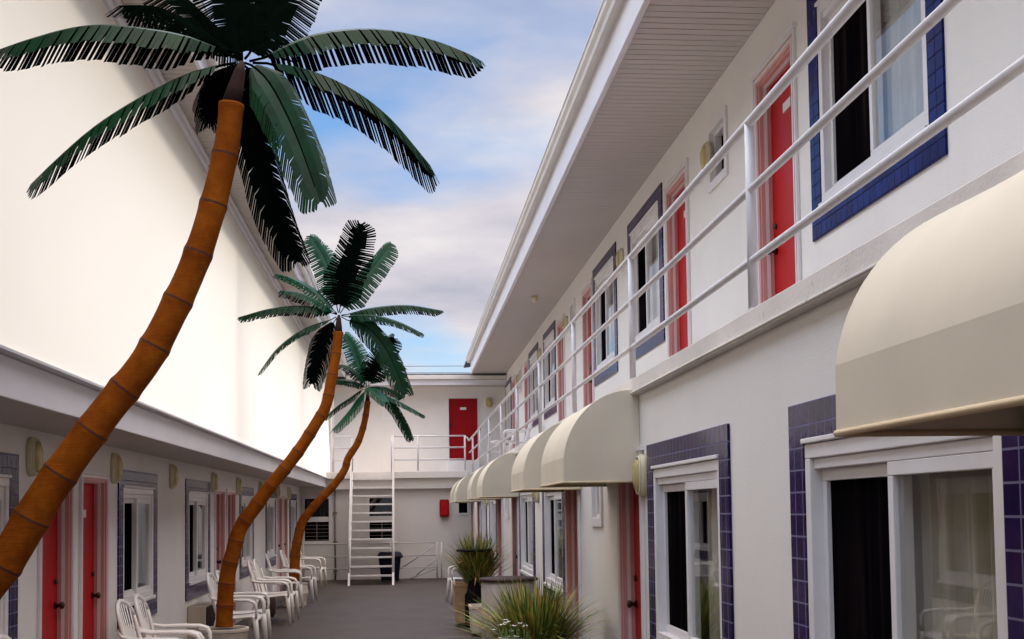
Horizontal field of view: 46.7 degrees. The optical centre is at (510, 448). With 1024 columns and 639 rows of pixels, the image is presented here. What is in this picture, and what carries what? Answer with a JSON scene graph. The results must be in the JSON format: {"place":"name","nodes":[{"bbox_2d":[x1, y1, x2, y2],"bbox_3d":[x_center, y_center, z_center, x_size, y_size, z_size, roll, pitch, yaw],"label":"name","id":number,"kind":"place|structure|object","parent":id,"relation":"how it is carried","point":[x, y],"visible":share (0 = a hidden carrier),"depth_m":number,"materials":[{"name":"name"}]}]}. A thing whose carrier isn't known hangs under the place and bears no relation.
{"place":"outdoors","nodes":[
{"label":"outdoors","id":0,"kind":"place"},
{"bbox_2d":[259,598,275,616],"bbox_3d":[-3.874,2.471,18.733,0.330,0.360,0.330,0,-3,-5],"label":"floor urn","id":1,"kind":"object","parent":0,"point":[272,607],"visible":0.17,"depth_m":18.64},
{"bbox_2d":[234,578,481,638],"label":"courtyard deck","id":2,"kind":"structure","parent":0,"point":[417,608],"depth_m":19.04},
{"bbox_2d":[0,634,11,638],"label":"armchair","id":3,"kind":"object","parent":2,"relation":"on","point":[2,636],"visible":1,"depth_m":7.05,"materials":[{"name":"white plastic"}]},
{"bbox_2d":[115,599,201,638],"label":"armchair","id":4,"kind":"object","parent":2,"relation":"on","point":[122,633],"visible":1,"depth_m":9.92,"materials":[{"name":"white plastic"}]},
{"bbox_2d":[133,594,211,638],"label":"armchair","id":5,"kind":"object","parent":2,"relation":"on","point":[141,619],"visible":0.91,"depth_m":10.57,"materials":[{"name":"white plastic"}]},
{"bbox_2d":[199,625,248,638],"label":"planter","id":6,"kind":"object","parent":2,"relation":"on","point":[237,632],"visible":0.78,"depth_m":12.70,"materials":[{"name":"beige concrete"}]},
{"bbox_2d":[215,220,442,627],"bbox_3d":[-1.987,-0.288,13.161,2.531,4.443,0.827,0,-3,-5],"label":"palm tree","id":7,"kind":"object","parent":6,"relation":"in","point":[346,284],"visible":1,"depth_m":13.09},
{"bbox_2d":[206,572,266,638],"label":"armchair","id":8,"kind":"object","parent":2,"relation":"on","point":[256,616],"visible":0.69,"depth_m":13.98,"materials":[{"name":"white plastic"}]},
{"bbox_2d":[215,570,271,638],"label":"armchair","id":9,"kind":"object","parent":2,"relation":"on","point":[267,618],"visible":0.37,"depth_m":14.86,"materials":[{"name":"white plastic"}]},
{"bbox_2d":[247,560,294,626],"bbox_3d":[-3.532,2.108,17.424,0.669,0.955,0.627,0,-3,-6],"label":"armchair","id":10,"kind":"object","parent":2,"relation":"on","point":[255,580],"visible":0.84,"depth_m":17.20,"materials":[{"name":"white plastic"}]},
{"bbox_2d":[253,558,299,618],"bbox_3d":[-3.574,2.139,18.024,0.669,0.955,0.627,-1,-3,-2],"label":"armchair","id":11,"kind":"object","parent":2,"relation":"on","point":[265,590],"visible":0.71,"depth_m":18.22,"materials":[{"name":"white plastic"}]},
{"bbox_2d":[264,553,303,608],"bbox_3d":[-3.905,2.266,20.447,0.669,0.955,0.627,0,-3,-11],"label":"armchair","id":12,"kind":"object","parent":2,"relation":"on","point":[271,570],"visible":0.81,"depth_m":20.21,"materials":[{"name":"white plastic"}]},
{"bbox_2d":[280,582,307,606],"bbox_3d":[-3.807,2.558,20.845,0.461,0.400,0.461,-2,-3,17],"label":"planter","id":13,"kind":"object","parent":2,"relation":"on","point":[304,587],"visible":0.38,"depth_m":20.71,"materials":[{"name":"beige concrete"}]},
{"bbox_2d":[289,332,424,580],"bbox_3d":[-2.721,0.094,21.004,2.435,4.510,1.226,0,-3,-5],"label":"palm tree","id":14,"kind":"object","parent":13,"relation":"in","point":[363,371],"visible":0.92,"depth_m":21.05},
{"bbox_2d":[279,550,317,601],"bbox_3d":[-3.935,2.343,21.952,0.669,0.955,0.627,-1,-3,-2],"label":"armchair","id":15,"kind":"object","parent":2,"relation":"on","point":[312,579],"visible":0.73,"depth_m":21.90,"materials":[{"name":"white plastic"}]},
{"bbox_2d":[299,552,327,587],"bbox_3d":[-4.372,2.545,25.825,0.669,0.955,0.627,-1,-3,2],"label":"armchair","id":16,"kind":"object","parent":2,"relation":"on","point":[320,568],"visible":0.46,"depth_m":25.95,"materials":[{"name":"white plastic"}]},
{"bbox_2d":[302,542,441,581],"bbox_3d":[-3.280,2.672,28.145,3.318,0.895,0.284,0,-3,-5],"label":"pipe railing","id":17,"kind":"object","parent":2,"relation":"on","point":[436,559],"visible":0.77,"depth_m":28.09,"materials":[{"name":"white metal"}]},
{"bbox_2d":[377,552,402,580],"bbox_3d":[-2.819,2.746,27.705,0.610,0.679,0.610,0,-3,-5],"label":"trash bin","id":18,"kind":"object","parent":2,"relation":"on","point":[398,556],"visible":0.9,"depth_m":27.48,"materials":[{"name":"plastic"}]},
{"bbox_2d":[446,565,463,603],"bbox_3d":[-0.793,2.260,21.125,0.669,0.955,0.627,0,-3,-11],"label":"armchair","id":19,"kind":"object","parent":2,"relation":"on","point":[451,580],"visible":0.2,"depth_m":21.25,"materials":[{"name":"white plastic"}]},
{"bbox_2d":[452,582,467,626],"bbox_3d":[-0.531,2.219,16.976,0.582,0.600,0.582,0,-3,-5],"label":"planter","id":20,"kind":"object","parent":2,"relation":"on","point":[459,590],"visible":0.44,"depth_m":16.69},
{"bbox_2d":[428,530,516,584],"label":"ornamental grass","id":21,"kind":"object","parent":20,"relation":"in","point":[481,564],"depth_m":16.61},
{"bbox_2d":[456,549,491,627],"bbox_3d":[-0.505,1.957,16.660,0.510,1.090,0.510,0,-3,-5],"label":"ash stand","id":22,"kind":"object","parent":2,"relation":"on","point":[474,586],"visible":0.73,"depth_m":16.55,"materials":[{"name":"black metal"}]},
{"bbox_2d":[468,604,481,636],"bbox_3d":[-0.334,2.243,15.534,0.416,0.400,0.416,0,-3,-5],"label":"planter","id":23,"kind":"object","parent":2,"relation":"on","point":[472,609],"visible":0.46,"depth_m":15.33,"materials":[{"name":"beige concrete"}]},
{"bbox_2d":[479,576,537,638],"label":"waste receptacle","id":24,"kind":"object","parent":2,"relation":"on","point":[488,584],"visible":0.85,"depth_m":12.66,"materials":[{"name":"beige concrete"}]},
{"bbox_2d":[348,436,393,585],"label":"staircase","id":25,"kind":"structure","parent":0,"point":[351,496],"depth_m":27.16,"materials":[{"name":"white metal"}]},
{"bbox_2d":[204,0,602,373],"label":"sky","id":26,"kind":"structure","parent":0,"point":[484,137],"materials":[{"name":"blue"}]},
{"bbox_2d":[379,372,470,372],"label":"power cable","id":27,"kind":"object","parent":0,"point":[437,372],"visible":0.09,"depth_m":62.71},
{"bbox_2d":[491,619,530,638],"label":"flowering plant","id":28,"kind":"object","parent":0,"point":[503,636],"visible":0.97,"depth_m":8.41,"materials":[{"name":"white plant"}]},
{"label":"ground","id":29,"kind":"structure","parent":0,"visible":0},
{"bbox_2d":[0,0,347,638],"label":"motel building","id":30,"kind":"structure","parent":29,"relation":"on","point":[92,244],"depth_m":9.24,"materials":[{"name":"white paint"}]},
{"bbox_2d":[0,452,18,638],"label":"window","id":31,"kind":"structure","parent":30,"relation":"in","point":[9,463],"depth_m":7.60,"materials":[{"name":"paint"}]},
{"bbox_2d":[26,437,42,475],"bbox_3d":[-3.236,0.051,8.079,0.076,0.270,0.190,0,-3,-5],"label":"wall lamp","id":32,"kind":"object","parent":30,"relation":"attached to","point":[34,455],"visible":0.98,"depth_m":8.02,"materials":[{"name":"glass"}]},
{"bbox_2d":[37,486,74,638],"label":"door","id":33,"kind":"structure","parent":30,"relation":"in","point":[55,595],"depth_m":8.95,"materials":[{"name":"red paint"}]},
{"bbox_2d":[79,472,108,638],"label":"door","id":34,"kind":"structure","parent":30,"relation":"in","point":[93,494],"depth_m":9.97,"materials":[{"name":"red paint"}]},
{"bbox_2d":[110,453,122,483],"bbox_3d":[-3.433,0.168,10.347,0.076,0.270,0.190,0,-3,-5],"label":"wall lamp","id":35,"kind":"object","parent":30,"relation":"attached to","point":[116,468],"visible":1,"depth_m":10.28,"materials":[{"name":"glass"}]},
{"bbox_2d":[117,470,157,628],"bbox_3d":[-3.628,0.924,11.281,0.229,1.410,1.630,0,-3,-5],"label":"window","id":36,"kind":"structure","parent":30,"relation":"in","point":[129,498],"depth_m":11.28,"materials":[{"name":"paint"}]},
{"bbox_2d":[169,464,178,488],"bbox_3d":[-3.654,0.300,12.884,0.076,0.270,0.190,0,-3,-5],"label":"wall lamp","id":37,"kind":"object","parent":30,"relation":"attached to","point":[173,476],"visible":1,"depth_m":12.81,"materials":[{"name":"glass"}]},
{"bbox_2d":[185,479,209,600],"bbox_3d":[-3.856,1.091,14.509,0.124,1.410,1.690,0,-3,-5],"label":"window","id":38,"kind":"structure","parent":30,"relation":"in","point":[195,579],"depth_m":14.49,"materials":[{"name":"paint"}]},
{"bbox_2d":[187,602,214,638],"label":"air conditioner","id":39,"kind":"object","parent":30,"relation":"attached to","point":[203,613],"visible":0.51,"depth_m":13.77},
{"bbox_2d":[211,472,217,492],"bbox_3d":[-3.890,0.440,15.600,0.076,0.270,0.190,0,-3,-5],"label":"wall lamp","id":40,"kind":"object","parent":30,"relation":"attached to","point":[214,482],"visible":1,"depth_m":15.53,"materials":[{"name":"glass"}]},
{"bbox_2d":[214,488,225,617],"bbox_3d":[-4.019,1.517,16.136,0.147,1.968,0.845,0,-3,-5],"label":"door","id":41,"kind":"structure","parent":30,"relation":"in","point":[220,495],"depth_m":16.49,"materials":[{"name":"red paint"}]},
{"bbox_2d":[226,489,235,622],"bbox_3d":[-4.086,1.569,17.153,0.105,1.967,0.845,0,-3,-5],"label":"door","id":42,"kind":"structure","parent":30,"relation":"in","point":[231,497],"depth_m":17.52,"materials":[{"name":"red paint"}]},
{"bbox_2d":[236,477,241,494],"bbox_3d":[-4.085,0.557,17.849,0.076,0.270,0.190,0,-3,-5],"label":"wall lamp","id":43,"kind":"object","parent":30,"relation":"attached to","point":[238,485],"visible":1,"depth_m":17.77,"materials":[{"name":"glass"}]},
{"bbox_2d":[239,487,253,578],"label":"window","id":44,"kind":"structure","parent":30,"relation":"in","point":[247,552],"depth_m":18.90,"materials":[{"name":"paint"}]},
{"bbox_2d":[265,491,275,567],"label":"window","id":45,"kind":"structure","parent":30,"relation":"in","point":[270,507],"depth_m":22.41,"materials":[{"name":"paint"}]},
{"bbox_2d":[276,486,279,498],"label":"wall lamp","id":46,"kind":"object","parent":30,"relation":"attached to","point":[278,492],"visible":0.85,"depth_m":23.16,"materials":[{"name":"glass"}]},
{"bbox_2d":[277,495,282,591],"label":"door","id":47,"kind":"structure","parent":30,"relation":"in","point":[279,500],"depth_m":24.05,"materials":[{"name":"red paint"}]},
{"bbox_2d":[283,496,287,576],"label":"door","id":48,"kind":"structure","parent":30,"relation":"in","point":[285,498],"depth_m":25.11,"materials":[{"name":"red paint"}]},
{"bbox_2d":[287,487,291,499],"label":"wall lamp","id":49,"kind":"object","parent":30,"relation":"attached to","point":[289,493],"visible":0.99,"depth_m":25.40,"materials":[{"name":"glass"}]},
{"bbox_2d":[289,494,296,558],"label":"window","id":50,"kind":"structure","parent":30,"relation":"in","point":[293,501],"depth_m":26.54,"materials":[{"name":"paint"}]},
{"bbox_2d":[331,399,334,471],"bbox_3d":[-4.476,-0.610,29.798,0.140,2.470,0.095,0,-3,-5],"label":"downspout","id":51,"kind":"object","parent":30,"relation":"attached to","point":[332,421],"visible":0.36,"depth_m":29.75,"materials":[{"name":"metal"}]},
{"bbox_2d":[301,373,506,580],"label":"motel building","id":52,"kind":"structure","parent":29,"relation":"on","point":[448,403],"depth_m":28.85,"materials":[{"name":"paint"}]},
{"bbox_2d":[301,496,331,543],"bbox_3d":[-4.672,1.709,28.591,0.720,1.160,0.125,0,-3,-5],"label":"window","id":53,"kind":"structure","parent":52,"relation":"in","point":[318,529],"depth_m":28.62,"materials":[{"name":"paint"}]},
{"bbox_2d":[333,490,337,579],"bbox_3d":[-4.222,2.071,28.536,0.100,2.160,0.065,0,-3,-5],"label":"drain pipe","id":54,"kind":"object","parent":52,"relation":"attached to","point":[335,541],"visible":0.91,"depth_m":28.52,"materials":[{"name":"metal"}]},
{"bbox_2d":[332,436,350,471],"bbox_3d":[-4.048,0.120,28.468,0.494,0.873,0.044,0,-3,-5],"label":"pipe railing","id":55,"kind":"object","parent":52,"relation":"on","point":[333,460],"visible":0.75,"depth_m":28.45,"materials":[{"name":"white metal"}]},
{"bbox_2d":[366,495,396,542],"bbox_3d":[-3.118,1.696,28.726,0.740,1.160,0.125,0,-3,-5],"label":"window","id":56,"kind":"structure","parent":52,"relation":"in","point":[369,500],"depth_m":28.76,"materials":[{"name":"paint"}]},
{"bbox_2d":[391,435,468,471],"bbox_3d":[-1.942,0.102,28.644,1.900,0.873,0.060,0,-3,-5],"label":"pipe railing","id":57,"kind":"object","parent":52,"relation":"on","point":[464,446],"visible":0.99,"depth_m":28.64,"materials":[{"name":"white metal"}]},
{"bbox_2d":[439,499,448,516],"bbox_3d":[-1.605,1.437,28.737,0.230,0.430,0.189,0,-3,-5],"label":"fire cabinet","id":58,"kind":"object","parent":52,"relation":"attached to","point":[444,507],"visible":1,"depth_m":28.68,"materials":[{"name":"metal"}]},
{"bbox_2d":[447,397,478,460],"bbox_3d":[-1.236,-0.516,31.103,0.820,1.690,0.110,0,-3,-5],"label":"door","id":59,"kind":"structure","parent":52,"relation":"in","point":[462,413],"depth_m":31.12,"materials":[{"name":"red paint"}]},
{"bbox_2d":[457,503,468,514],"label":"window","id":60,"kind":"structure","parent":52,"relation":"in","point":[462,508],"depth_m":28.91,"materials":[{"name":"paint"}]},
{"bbox_2d":[485,398,492,407],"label":"wall lamp","id":61,"kind":"object","parent":52,"relation":"attached to","point":[488,402],"visible":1,"depth_m":31.12,"materials":[{"name":"beige plastic"}]},
{"bbox_2d":[464,0,1023,638],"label":"motel building","id":62,"kind":"structure","parent":29,"relation":"on","point":[768,506],"depth_m":6.97,"materials":[{"name":"white paint"}]},
{"bbox_2d":[450,478,470,502],"bbox_3d":[-1.145,0.951,27.693,0.513,0.613,1.218,0,-3,-5],"label":"awning","id":63,"kind":"object","parent":62,"relation":"attached to","point":[452,494],"visible":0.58,"depth_m":27.09,"materials":[{"name":"fabric"}]},
{"bbox_2d":[454,473,479,501],"bbox_3d":[-0.933,0.824,25.255,0.513,0.613,1.318,0,-3,-5],"label":"awning","id":64,"kind":"object","parent":62,"relation":"attached to","point":[460,493],"visible":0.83,"depth_m":24.60,"materials":[{"name":"fabric"}]},
{"bbox_2d":[471,502,473,542],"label":"door","id":65,"kind":"structure","parent":62,"relation":"in","point":[472,503],"depth_m":27.97,"materials":[{"name":"red paint"}]},
{"bbox_2d":[477,502,480,544],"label":"door","id":66,"kind":"structure","parent":62,"relation":"in","point":[478,518],"depth_m":25.43,"materials":[{"name":"red paint"}]},
{"bbox_2d":[480,500,486,541],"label":"window","id":67,"kind":"structure","parent":62,"relation":"in","point":[483,507],"depth_m":24.25,"materials":[{"name":"paint"}]},
{"bbox_2d":[467,463,502,499],"bbox_3d":[-0.438,0.529,19.559,0.513,0.613,1.268,0,-3,-5],"label":"awning","id":68,"kind":"object","parent":62,"relation":"attached to","point":[472,489],"visible":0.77,"depth_m":18.93,"materials":[{"name":"fabric"}]},
{"bbox_2d":[489,499,497,567],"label":"window","id":69,"kind":"structure","parent":62,"relation":"in","point":[492,503],"depth_m":21.70,"materials":[{"name":"paint"}]},
{"bbox_2d":[476,452,518,497],"bbox_3d":[-0.196,0.385,16.773,0.513,0.613,1.268,0,-3,-5],"label":"awning","id":70,"kind":"object","parent":62,"relation":"attached to","point":[494,480],"visible":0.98,"depth_m":16.15,"materials":[{"name":"fabric"}]},
{"bbox_2d":[497,499,503,575],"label":"door","id":71,"kind":"structure","parent":62,"relation":"in","point":[499,501],"depth_m":19.74,"materials":[{"name":"red paint"}]},
{"bbox_2d":[487,428,515,463],"bbox_3d":[-0.186,0.007,26.016,0.669,0.955,0.627,0,-3,-5],"label":"armchair","id":72,"kind":"object","parent":62,"relation":"on","point":[513,438],"visible":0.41,"depth_m":25.81,"materials":[{"name":"white plastic"}]},
{"bbox_2d":[505,498,508,518],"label":"window","id":73,"kind":"structure","parent":62,"relation":"in","point":[506,499],"depth_m":17.94,"materials":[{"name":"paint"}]},
{"bbox_2d":[505,377,511,444],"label":"window","id":74,"kind":"structure","parent":62,"relation":"in","point":[508,403],"depth_m":30.31,"materials":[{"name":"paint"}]},
{"bbox_2d":[511,375,515,448],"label":"door","id":75,"kind":"structure","parent":62,"relation":"in","point":[513,378],"depth_m":28.78,"materials":[{"name":"red paint"}]},
{"bbox_2d":[511,497,519,575],"bbox_3d":[0.113,1.460,16.634,0.115,2.025,0.960,0,-3,-5],"label":"door","id":76,"kind":"structure","parent":62,"relation":"in","point":[515,511],"depth_m":16.99,"materials":[{"name":"red paint"}]},
{"bbox_2d":[499,414,534,456],"bbox_3d":[0.126,-0.179,22.434,0.669,0.955,0.627,0,-3,-5],"label":"armchair","id":77,"kind":"object","parent":62,"relation":"on","point":[530,427],"visible":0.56,"depth_m":22.21,"materials":[{"name":"white plastic"}]},
{"bbox_2d":[519,365,521,392],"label":"window","id":78,"kind":"structure","parent":62,"relation":"in","point":[520,368],"depth_m":26.69,"materials":[{"name":"glass"}]},
{"bbox_2d":[523,358,529,439],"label":"door","id":79,"kind":"structure","parent":62,"relation":"in","point":[526,405],"depth_m":25.75,"materials":[{"name":"red paint"}]},
{"bbox_2d":[519,492,535,576],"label":"window","id":80,"kind":"structure","parent":62,"relation":"in","point":[527,561],"depth_m":15.38,"materials":[{"name":"paint"}]},
{"bbox_2d":[528,342,537,426],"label":"window","id":81,"kind":"structure","parent":62,"relation":"in","point":[532,356],"depth_m":24.34,"materials":[{"name":"paint"}]},
{"bbox_2d":[531,296,537,301],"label":"ceiling lamp","id":82,"kind":"object","parent":62,"relation":"attached to","point":[534,298],"visible":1,"depth_m":19.52,"materials":[{"name":"beige plastic"}]},
{"bbox_2d":[532,492,538,502],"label":"wall lamp","id":83,"kind":"object","parent":62,"relation":"attached to","point":[535,496],"visible":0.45,"depth_m":13.70,"materials":[{"name":"glass"}]},
{"bbox_2d":[537,348,540,358],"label":"wall lamp","id":84,"kind":"object","parent":62,"relation":"attached to","point":[538,353],"visible":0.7,"depth_m":22.69,"materials":[{"name":"beige plastic"}]},
{"bbox_2d":[511,422,580,492],"bbox_3d":[0.305,0.086,11.003,0.513,0.613,1.268,0,-3,-5],"label":"awning","id":85,"kind":"object","parent":62,"relation":"attached to","point":[526,473],"visible":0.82,"depth_m":10.38,"materials":[{"name":"fabric"}]},
{"bbox_2d":[543,320,556,419],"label":"window","id":86,"kind":"structure","parent":62,"relation":"in","point":[549,362],"depth_m":21.37,"materials":[{"name":"paint"}]},
{"bbox_2d":[542,490,565,608],"bbox_3d":[0.481,0.931,12.367,0.124,1.400,1.880,0,-3,-5],"label":"window","id":87,"kind":"structure","parent":62,"relation":"in","point":[553,522],"depth_m":12.61,"materials":[{"name":"paint"}]},
{"bbox_2d":[556,313,565,421],"bbox_3d":[0.886,-1.044,19.701,0.113,2.295,0.930,0,-3,-5],"label":"door","id":88,"kind":"structure","parent":62,"relation":"in","point":[561,344],"depth_m":20.04,"materials":[{"name":"red paint"}]},
{"bbox_2d":[562,316,567,329],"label":"wall lamp","id":89,"kind":"object","parent":62,"relation":"attached to","point":[564,322],"visible":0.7,"depth_m":18.95,"materials":[{"name":"beige plastic"}]},
{"bbox_2d":[569,298,574,338],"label":"window","id":90,"kind":"structure","parent":62,"relation":"in","point":[572,303],"depth_m":18.53,"materials":[{"name":"paint"}]},
{"bbox_2d":[564,490,581,638],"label":"door","id":91,"kind":"structure","parent":62,"relation":"in","point":[572,508],"depth_m":11.24,"materials":[{"name":"red paint"}]},
{"bbox_2d":[580,278,594,406],"bbox_3d":[1.159,-1.194,16.807,0.155,2.295,0.990,0,-3,-5],"label":"door","id":92,"kind":"structure","parent":62,"relation":"in","point":[587,318],"depth_m":17.17,"materials":[{"name":"red paint"}]},
{"bbox_2d":[540,390,639,486],"bbox_3d":[0.533,-0.049,8.386,0.513,0.613,1.328,0,-3,-5],"label":"awning","id":93,"kind":"object","parent":62,"relation":"attached to","point":[596,443],"visible":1,"depth_m":7.74,"materials":[{"name":"fabric"}]},
{"bbox_2d":[590,487,602,526],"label":"window","id":94,"kind":"structure","parent":62,"relation":"in","point":[596,522],"depth_m":9.65,"materials":[{"name":"paint"}]},
{"bbox_2d":[592,242,617,386],"bbox_3d":[1.310,-1.700,15.399,0.229,1.600,1.800,0,-3,-5],"label":"window","id":95,"kind":"structure","parent":62,"relation":"in","point":[603,353],"depth_m":15.41,"materials":[{"name":"paint"}]},
{"bbox_2d":[616,248,623,267],"bbox_3d":[1.298,-2.256,14.120,0.076,0.270,0.190,0,-3,-5],"label":"wall lamp","id":96,"kind":"object","parent":62,"relation":"attached to","point":[620,256],"visible":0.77,"depth_m":14.05,"materials":[{"name":"glass"}]},
{"bbox_2d":[616,446,646,638],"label":"door","id":97,"kind":"structure","parent":62,"relation":"in","point":[631,538],"depth_m":8.41,"materials":[{"name":"red paint"}]},
{"bbox_2d":[632,454,646,495],"bbox_3d":[0.825,0.169,7.591,0.076,0.270,0.190,0,-3,-5],"label":"wall lamp","id":98,"kind":"object","parent":62,"relation":"attached to","point":[639,473],"visible":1,"depth_m":7.53,"materials":[{"name":"glass"}]},
{"bbox_2d":[627,182,664,358],"bbox_3d":[1.537,-1.835,12.798,0.229,1.600,1.850,0,-3,-5],"label":"window","id":99,"kind":"structure","parent":62,"relation":"in","point":[651,211],"depth_m":12.77,"materials":[{"name":"paint"}]},
{"bbox_2d":[662,157,691,357],"bbox_3d":[1.644,-1.483,11.226,0.155,2.295,0.990,0,-3,-5],"label":"door","id":100,"kind":"structure","parent":62,"relation":"in","point":[678,295],"depth_m":11.55,"materials":[{"name":"red paint"}]},
{"bbox_2d":[646,423,733,638],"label":"window","id":101,"kind":"structure","parent":62,"relation":"in","point":[672,492],"depth_m":6.50,"materials":[{"name":"paint"}]},
{"bbox_2d":[700,141,712,168],"bbox_3d":[1.652,-2.467,10.041,0.076,0.270,0.190,0,-3,-5],"label":"wall lamp","id":102,"kind":"object","parent":62,"relation":"attached to","point":[706,154],"visible":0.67,"depth_m":9.98,"materials":[{"name":"glass"}]},
{"bbox_2d":[707,105,728,192],"bbox_3d":[1.755,-2.462,9.773,0.120,0.560,0.590,0,-3,-5],"label":"window","id":103,"kind":"structure","parent":62,"relation":"in","point":[720,136],"depth_m":9.83,"materials":[{"name":"paint"}]},
{"bbox_2d":[468,0,1023,471],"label":"balcony railing","id":104,"kind":"object","parent":62,"relation":"on","point":[942,10],"visible":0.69,"depth_m":5.11,"materials":[{"name":"white metal"}]},
{"bbox_2d":[749,22,801,304],"bbox_3d":[1.904,-1.638,8.231,0.155,2.295,0.990,0,-3,-5],"label":"door","id":105,"kind":"structure","parent":62,"relation":"in","point":[783,204],"depth_m":8.45,"materials":[{"name":"red paint"}]},
{"bbox_2d":[806,0,947,241],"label":"window","id":106,"kind":"structure","parent":62,"relation":"in","point":[851,143],"depth_m":6.62,"materials":[{"name":"paint"}]},
{"bbox_2d":[788,394,1023,638],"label":"window","id":107,"kind":"structure","parent":62,"relation":"in","point":[851,499],"depth_m":3.74,"materials":[{"name":"paint"}]},
{"bbox_2d":[833,170,1023,436],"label":"awning","id":108,"kind":"object","parent":62,"relation":"attached to","point":[931,342],"visible":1,"depth_m":2.34,"materials":[{"name":"fabric"}]},
{"bbox_3d":[0.221,1.871,8.918,0.618,0.460,0.618,0,-3,-5],"label":"planter","id":109,"kind":"object","parent":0,"visible":0},
{"bbox_2d":[435,575,613,638],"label":"ornamental grass","id":110,"kind":"object","parent":109,"relation":"in","point":[541,615],"depth_m":8.77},
{"bbox_3d":[-2.413,1.733,4.927,0.536,0.400,0.536,0,-3,-5],"label":"planter","id":111,"kind":"object","parent":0,"visible":0},
{"bbox_2d":[0,0,485,599],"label":"palm tree","id":112,"kind":"object","parent":111,"relation":"in","point":[254,110],"visible":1,"depth_m":5.14,"materials":[{"name":"plant"}]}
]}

